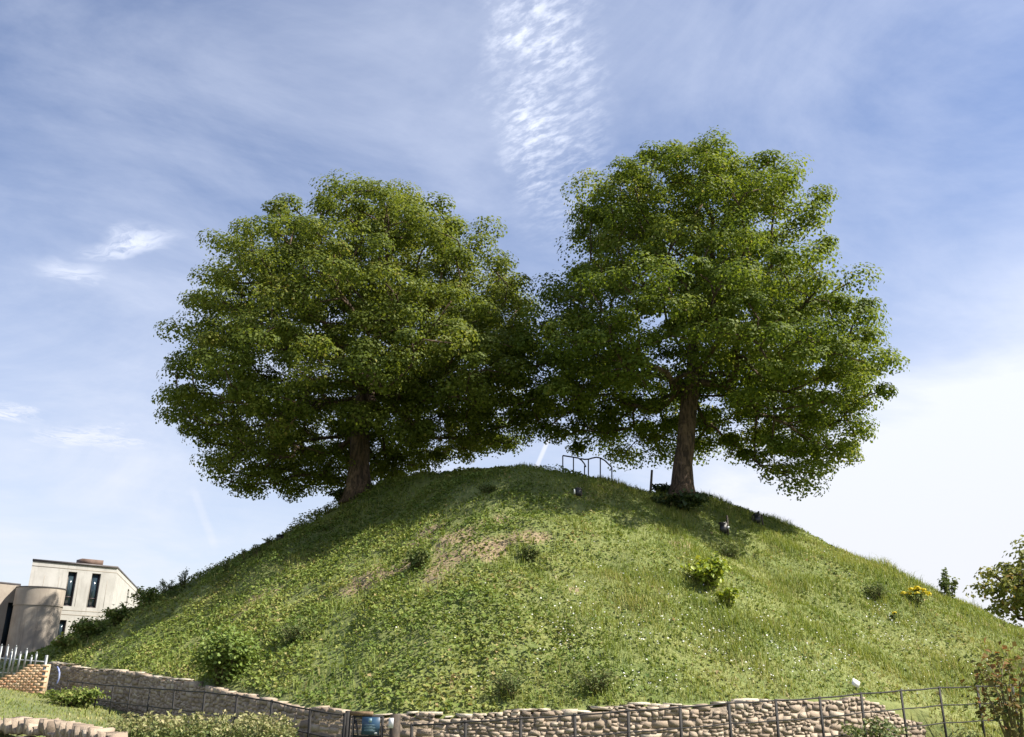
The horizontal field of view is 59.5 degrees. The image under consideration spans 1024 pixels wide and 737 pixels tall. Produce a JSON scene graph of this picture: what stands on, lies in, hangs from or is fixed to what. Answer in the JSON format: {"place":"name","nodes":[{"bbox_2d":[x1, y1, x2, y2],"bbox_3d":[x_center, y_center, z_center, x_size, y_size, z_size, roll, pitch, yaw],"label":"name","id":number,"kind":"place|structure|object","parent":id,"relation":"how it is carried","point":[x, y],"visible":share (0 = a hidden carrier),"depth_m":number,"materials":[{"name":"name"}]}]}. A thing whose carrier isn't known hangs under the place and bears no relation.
{"place":"outdoors","nodes":[
{"label":"outdoors","id":0,"kind":"place"},
{"bbox_2d":[0,659,182,736],"bbox_3d":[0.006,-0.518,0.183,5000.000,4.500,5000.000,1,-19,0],"label":"ground","id":1,"kind":"structure","parent":0,"point":[46,705],"depth_m":22.45,"materials":[{"name":"green plant"}]},
{"bbox_2d":[0,582,20,657],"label":"concrete wing","id":2,"kind":"structure","parent":1,"relation":"on","point":[7,591],"depth_m":43.30,"materials":[{"name":"beige concrete"}]},
{"bbox_2d":[0,603,12,645],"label":"window","id":3,"kind":"structure","parent":2,"relation":"in","point":[10,605],"depth_m":43.38,"materials":[{"name":"black glass"}]},
{"bbox_2d":[0,664,50,693],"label":"brick wall","id":4,"kind":"structure","parent":1,"relation":"on","point":[28,678],"depth_m":26.51,"materials":[{"name":"brown brick"}]},
{"bbox_2d":[0,644,48,691],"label":"palisade railing","id":5,"kind":"object","parent":4,"relation":"on","point":[19,659],"visible":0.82,"depth_m":27.19,"materials":[{"name":"metal"}]},
{"bbox_2d":[56,666,59,684],"bbox_3d":[-13.979,9.450,27.570,0.153,0.558,0.067,1,-19,0],"label":"plastic strap","id":6,"kind":"object","parent":5,"relation":"hanging from","point":[58,669],"visible":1,"depth_m":27.55,"materials":[{"name":"white plastic"}]},
{"bbox_2d":[3,586,66,660],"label":"concrete tower","id":7,"kind":"structure","parent":1,"relation":"on","point":[35,619],"depth_m":42.74,"materials":[{"name":"beige concrete"}]},
{"bbox_2d":[0,716,127,736],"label":"stone wall","id":8,"kind":"structure","parent":1,"relation":"on","point":[33,727],"depth_m":15.72,"materials":[{"name":"beige stone"}]},
{"bbox_2d":[30,686,110,707],"bbox_3d":[-11.857,8.915,24.205,2.076,0.675,1.748,-14,-24,36],"label":"leafy bush","id":9,"kind":"object","parent":1,"relation":"on","point":[79,698],"visible":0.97,"depth_m":24.00,"materials":[{"name":"green plant"}]},
{"bbox_2d":[28,558,141,639],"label":"concrete building","id":10,"kind":"structure","parent":1,"relation":"on","point":[93,587],"depth_m":51.10,"materials":[{"name":"white concrete"}]},
{"bbox_2d":[57,620,65,639],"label":"window","id":11,"kind":"structure","parent":10,"relation":"in","point":[62,622],"depth_m":49.98,"materials":[{"name":"black glass"}]},
{"bbox_2d":[64,572,76,605],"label":"window","id":12,"kind":"structure","parent":10,"relation":"in","point":[70,584],"depth_m":50.74,"materials":[{"name":"black glass"}]},
{"bbox_2d":[87,573,99,607],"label":"window","id":13,"kind":"structure","parent":10,"relation":"in","point":[95,579],"depth_m":51.54,"materials":[{"name":"black glass"}]},
{"bbox_2d":[105,709,300,736],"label":"flowering weeds","id":14,"kind":"object","parent":1,"relation":"on","point":[243,726],"visible":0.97,"depth_m":15.58,"materials":[{"name":"green plant"}]},
{"bbox_2d":[66,680,346,736],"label":"estate fence","id":15,"kind":"object","parent":1,"relation":"on","point":[344,715],"visible":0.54,"depth_m":18.99,"materials":[{"name":"metal"}]},
{"bbox_2d":[345,711,400,736],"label":"metal gate","id":16,"kind":"structure","parent":1,"relation":"on","point":[394,731],"depth_m":15.94,"materials":[{"name":"metal"}]},
{"bbox_2d":[361,717,379,734],"bbox_3d":[-2.504,6.330,15.865,0.344,0.294,0.022,-5,-20,17],"label":"information sign","id":17,"kind":"object","parent":16,"relation":"attached to","point":[370,725],"visible":1,"depth_m":15.86,"materials":[{"name":"blue paint"}]},
{"bbox_2d":[388,718,393,727],"bbox_3d":[-2.126,6.231,15.748,0.094,0.168,0.012,-5,-20,17],"label":"notice","id":18,"kind":"object","parent":16,"relation":"attached to","point":[391,723],"visible":1,"depth_m":15.74,"materials":[{"name":"paper"}]},
{"bbox_2d":[47,661,925,736],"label":"stone wall","id":19,"kind":"structure","parent":1,"relation":"on","point":[329,725],"depth_m":17.94,"materials":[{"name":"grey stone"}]},
{"bbox_2d":[0,677,1018,736],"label":"verge grass","id":20,"kind":"structure","parent":1,"relation":"on","point":[991,727],"depth_m":21.21,"materials":[{"name":"green plant"}]},
{"bbox_2d":[410,684,1023,736],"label":"estate fence","id":21,"kind":"object","parent":1,"relation":"on","point":[680,728],"visible":0.87,"depth_m":17.14,"materials":[{"name":"metal"}]},
{"bbox_2d":[836,714,911,736],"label":"leafy bush","id":22,"kind":"object","parent":1,"relation":"on","point":[875,730],"visible":1,"depth_m":17.09,"materials":[{"name":"green plant"}]},
{"bbox_2d":[953,622,1023,736],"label":"russet shrub","id":23,"kind":"object","parent":1,"relation":"on","point":[1003,710],"visible":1,"depth_m":14.52,"materials":[{"name":"green plant"}]},
{"bbox_2d":[963,534,1023,626],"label":"bushy tree","id":24,"kind":"object","parent":1,"relation":"on","point":[1014,587],"visible":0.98,"depth_m":49.20,"materials":[{"name":"green plant"}]},
{"bbox_2d":[0,460,1023,736],"bbox_3d":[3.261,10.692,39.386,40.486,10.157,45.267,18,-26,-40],"label":"mound","id":25,"kind":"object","parent":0,"point":[924,714],"visible":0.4,"depth_m":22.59,"materials":[{"name":"green plant"}]},
{"bbox_2d":[50,631,83,654],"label":"bramble bush","id":26,"kind":"object","parent":25,"relation":"on","point":[68,640],"visible":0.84,"depth_m":30.53,"materials":[{"name":"green plant"}]},
{"bbox_2d":[68,616,108,641],"bbox_3d":[-15.002,9.177,31.511,1.252,0.962,1.397,1,-19,0],"label":"bramble bush","id":27,"kind":"object","parent":25,"relation":"on","point":[82,628],"visible":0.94,"depth_m":31.27,"materials":[{"name":"green plant"}]},
{"bbox_2d":[98,602,135,625],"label":"bramble bush","id":28,"kind":"object","parent":25,"relation":"on","point":[115,616],"visible":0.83,"depth_m":32.08,"materials":[{"name":"green plant"}]},
{"bbox_2d":[127,586,167,608],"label":"bramble bush","id":29,"kind":"object","parent":25,"relation":"on","point":[146,595],"visible":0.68,"depth_m":33.02,"materials":[{"name":"green plant"}]},
{"bbox_2d":[156,578,180,595],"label":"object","id":30,"kind":"object","parent":25,"relation":"on","point":[164,585],"visible":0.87,"depth_m":35.00,"materials":[{"name":"green plant"}]},
{"bbox_2d":[178,567,189,589],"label":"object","id":31,"kind":"object","parent":25,"relation":"on","point":[184,575],"visible":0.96,"depth_m":35.25,"materials":[{"name":"green plant"}]},
{"bbox_2d":[180,621,266,687],"bbox_3d":[-6.756,6.927,21.230,1.862,1.834,1.779,13,-23,-31],"label":"leafy bush","id":32,"kind":"object","parent":25,"relation":"on","point":[224,656],"visible":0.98,"depth_m":21.02,"materials":[{"name":"green plant"}]},
{"bbox_2d":[222,558,230,571],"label":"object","id":33,"kind":"object","parent":25,"relation":"on","point":[224,565],"visible":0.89,"depth_m":32.15,"materials":[{"name":"green plant"}]},
{"bbox_2d":[240,549,251,563],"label":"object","id":34,"kind":"object","parent":25,"relation":"on","point":[243,555],"visible":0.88,"depth_m":32.81,"materials":[{"name":"green plant"}]},
{"bbox_2d":[251,544,260,554],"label":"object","id":35,"kind":"object","parent":25,"relation":"on","point":[256,549],"visible":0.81,"depth_m":34.70,"materials":[{"name":"green plant"}]},
{"bbox_2d":[262,534,273,546],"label":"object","id":36,"kind":"object","parent":25,"relation":"on","point":[268,540],"visible":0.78,"depth_m":34.68,"materials":[{"name":"green plant"}]},
{"bbox_2d":[276,534,283,540],"bbox_3d":[-9.151,6.745,35.361,0.294,0.392,0.240,-2,-20,8],"label":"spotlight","id":37,"kind":"object","parent":25,"relation":"on","point":[279,536],"visible":0.63,"depth_m":35.33,"materials":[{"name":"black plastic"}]},
{"bbox_2d":[271,619,315,644],"bbox_3d":[-5.364,6.483,22.046,0.904,0.652,1.048,-12,-23,32],"label":"tussock","id":38,"kind":"object","parent":25,"relation":"on","point":[298,629],"visible":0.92,"depth_m":21.93,"materials":[{"name":"green plant"}]},
{"bbox_2d":[322,503,332,514],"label":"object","id":39,"kind":"object","parent":25,"relation":"on","point":[325,508],"visible":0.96,"depth_m":35.92,"materials":[{"name":"green plant"}]},
{"bbox_2d":[327,485,346,501],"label":"ivy thicket","id":40,"kind":"object","parent":25,"relation":"on","point":[336,494],"visible":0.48,"depth_m":36.73,"materials":[{"name":"green plant"}]},
{"bbox_2d":[151,168,573,504],"bbox_3d":[-6.340,-1.081,39.615,18.051,14.433,17.809,1,-19,0],"label":"maple tree","id":41,"kind":"object","parent":25,"relation":"on","point":[380,307],"visible":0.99,"depth_m":35.62,"materials":[{"name":"green plant"}]},
{"bbox_2d":[407,545,430,571],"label":"thistle clump","id":42,"kind":"object","parent":25,"relation":"on","point":[419,556],"visible":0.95,"depth_m":24.28,"materials":[{"name":"green plant"}]},
{"bbox_2d":[476,483,500,493],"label":"tussock","id":43,"kind":"object","parent":25,"relation":"on","point":[485,487],"visible":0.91,"depth_m":29.09,"materials":[{"name":"green plant"}]},
{"bbox_2d":[486,667,529,700],"bbox_3d":[-0.055,6.148,17.435,1.074,0.683,0.955,-11,-22,29],"label":"tussock","id":44,"kind":"object","parent":25,"relation":"on","point":[506,682],"visible":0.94,"depth_m":17.32,"materials":[{"name":"green plant"}]},
{"bbox_2d":[516,543,542,561],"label":"tussock","id":45,"kind":"object","parent":25,"relation":"on","point":[531,553],"visible":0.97,"depth_m":24.14,"materials":[{"name":"green plant"}]},
{"bbox_2d":[562,455,585,473],"bbox_3d":[2.666,4.366,38.347,1.044,1.356,0.060,1,-19,0],"label":"handrail","id":46,"kind":"object","parent":25,"relation":"on","point":[573,461],"visible":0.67,"depth_m":38.48,"materials":[{"name":"metal"}]},
{"bbox_2d":[574,487,581,497],"bbox_3d":[2.152,4.077,29.146,0.261,0.436,0.275,-2,-20,8],"label":"spotlight","id":47,"kind":"object","parent":25,"relation":"on","point":[578,491],"visible":0.76,"depth_m":29.11,"materials":[{"name":"black plastic"}]},
{"bbox_2d":[567,659,619,699],"bbox_3d":[1.659,6.193,17.790,1.196,0.789,0.911,13,-23,-30],"label":"tussock","id":48,"kind":"object","parent":25,"relation":"on","point":[601,679],"visible":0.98,"depth_m":17.71,"materials":[{"name":"green plant"}]},
{"bbox_2d":[580,457,611,477],"bbox_3d":[3.545,4.350,37.614,1.354,1.334,0.060,1,-19,0],"label":"handrail","id":49,"kind":"object","parent":25,"relation":"on","point":[600,458],"visible":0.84,"depth_m":37.72,"materials":[{"name":"metal"}]},
{"bbox_2d":[649,470,652,492],"bbox_3d":[5.042,4.258,32.536,0.206,1.173,0.098,1,-19,0],"label":"marker post","id":50,"kind":"object","parent":25,"relation":"on","point":[651,477],"visible":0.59,"depth_m":32.57,"materials":[{"name":"grey metal"}]},
{"bbox_2d":[652,482,669,492],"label":"ivy thicket","id":51,"kind":"object","parent":25,"relation":"on","point":[661,488],"visible":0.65,"depth_m":34.41,"materials":[{"name":"green plant"}]},
{"bbox_2d":[649,488,712,510],"bbox_3d":[5.806,4.649,31.200,2.396,0.890,2.519,1,-19,0],"label":"ivy thicket","id":52,"kind":"object","parent":25,"relation":"on","point":[685,500],"visible":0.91,"depth_m":30.84,"materials":[{"name":"green plant"}]},
{"bbox_2d":[480,125,909,500],"bbox_3d":[7.000,-1.750,36.987,16.549,15.312,17.412,1,-19,0],"label":"maple tree","id":53,"kind":"object","parent":25,"relation":"on","point":[713,296],"visible":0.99,"depth_m":33.81,"materials":[{"name":"green plant"}]},
{"bbox_2d":[680,551,733,589],"bbox_3d":[5.238,5.475,24.039,1.235,1.064,1.324,4,-20,-9],"label":"lime bush","id":54,"kind":"object","parent":25,"relation":"on","point":[708,572],"visible":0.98,"depth_m":23.76,"materials":[{"name":"green plant"}]},
{"bbox_2d":[718,515,728,535],"bbox_3d":[7.195,5.369,30.432,0.336,0.770,0.301,-2,-20,8],"label":"spotlight","id":55,"kind":"object","parent":25,"relation":"on","point":[724,527],"visible":0.84,"depth_m":30.34,"materials":[{"name":"black metal"}]},
{"bbox_2d":[713,587,738,607],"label":"lime bush","id":56,"kind":"object","parent":25,"relation":"on","point":[727,596],"visible":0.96,"depth_m":22.77,"materials":[{"name":"green plant"}]},
{"bbox_2d":[449,542,1009,707],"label":"white wildflowers","id":57,"kind":"object","parent":25,"relation":"on","point":[715,630],"visible":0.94,"depth_m":20.77,"materials":[{"name":"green plant"}]},
{"bbox_2d":[718,545,740,559],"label":"tussock","id":58,"kind":"object","parent":25,"relation":"on","point":[731,552],"visible":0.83,"depth_m":28.14,"materials":[{"name":"green plant"}]},
{"bbox_2d":[752,511,763,525],"bbox_3d":[8.903,5.472,32.508,0.403,0.599,0.275,-2,-20,8],"label":"spotlight","id":59,"kind":"object","parent":25,"relation":"on","point":[757,518],"visible":0.69,"depth_m":32.45,"materials":[{"name":"black plastic"}]},
{"bbox_2d":[851,678,859,690],"bbox_3d":[7.717,7.157,20.088,0.224,0.408,0.079,3,-20,-5],"label":"white tag","id":60,"kind":"object","parent":25,"relation":"on","point":[855,683],"visible":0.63,"depth_m":20.10,"materials":[{"name":"paint"}]},
{"bbox_2d":[862,580,891,600],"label":"tussock","id":61,"kind":"object","parent":25,"relation":"on","point":[877,592],"visible":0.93,"depth_m":27.50,"materials":[{"name":"green plant"}]},
{"bbox_2d":[889,611,896,621],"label":"ragwort","id":62,"kind":"object","parent":25,"relation":"on","point":[894,617],"visible":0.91,"depth_m":26.27,"materials":[{"name":"green plant"}]},
{"bbox_2d":[900,586,931,603],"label":"ragwort","id":63,"kind":"object","parent":25,"relation":"on","point":[916,593],"visible":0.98,"depth_m":27.86,"materials":[{"name":"yellow plant"}]},
{"bbox_2d":[937,567,959,598],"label":"skyline shrub","id":64,"kind":"object","parent":25,"relation":"on","point":[944,584],"visible":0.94,"depth_m":30.05,"materials":[{"name":"green plant"}]},
{"bbox_2d":[0,0,1023,628],"label":"sky","id":65,"kind":"structure","parent":0,"point":[130,130],"materials":[{"name":"blue"}]}
]}

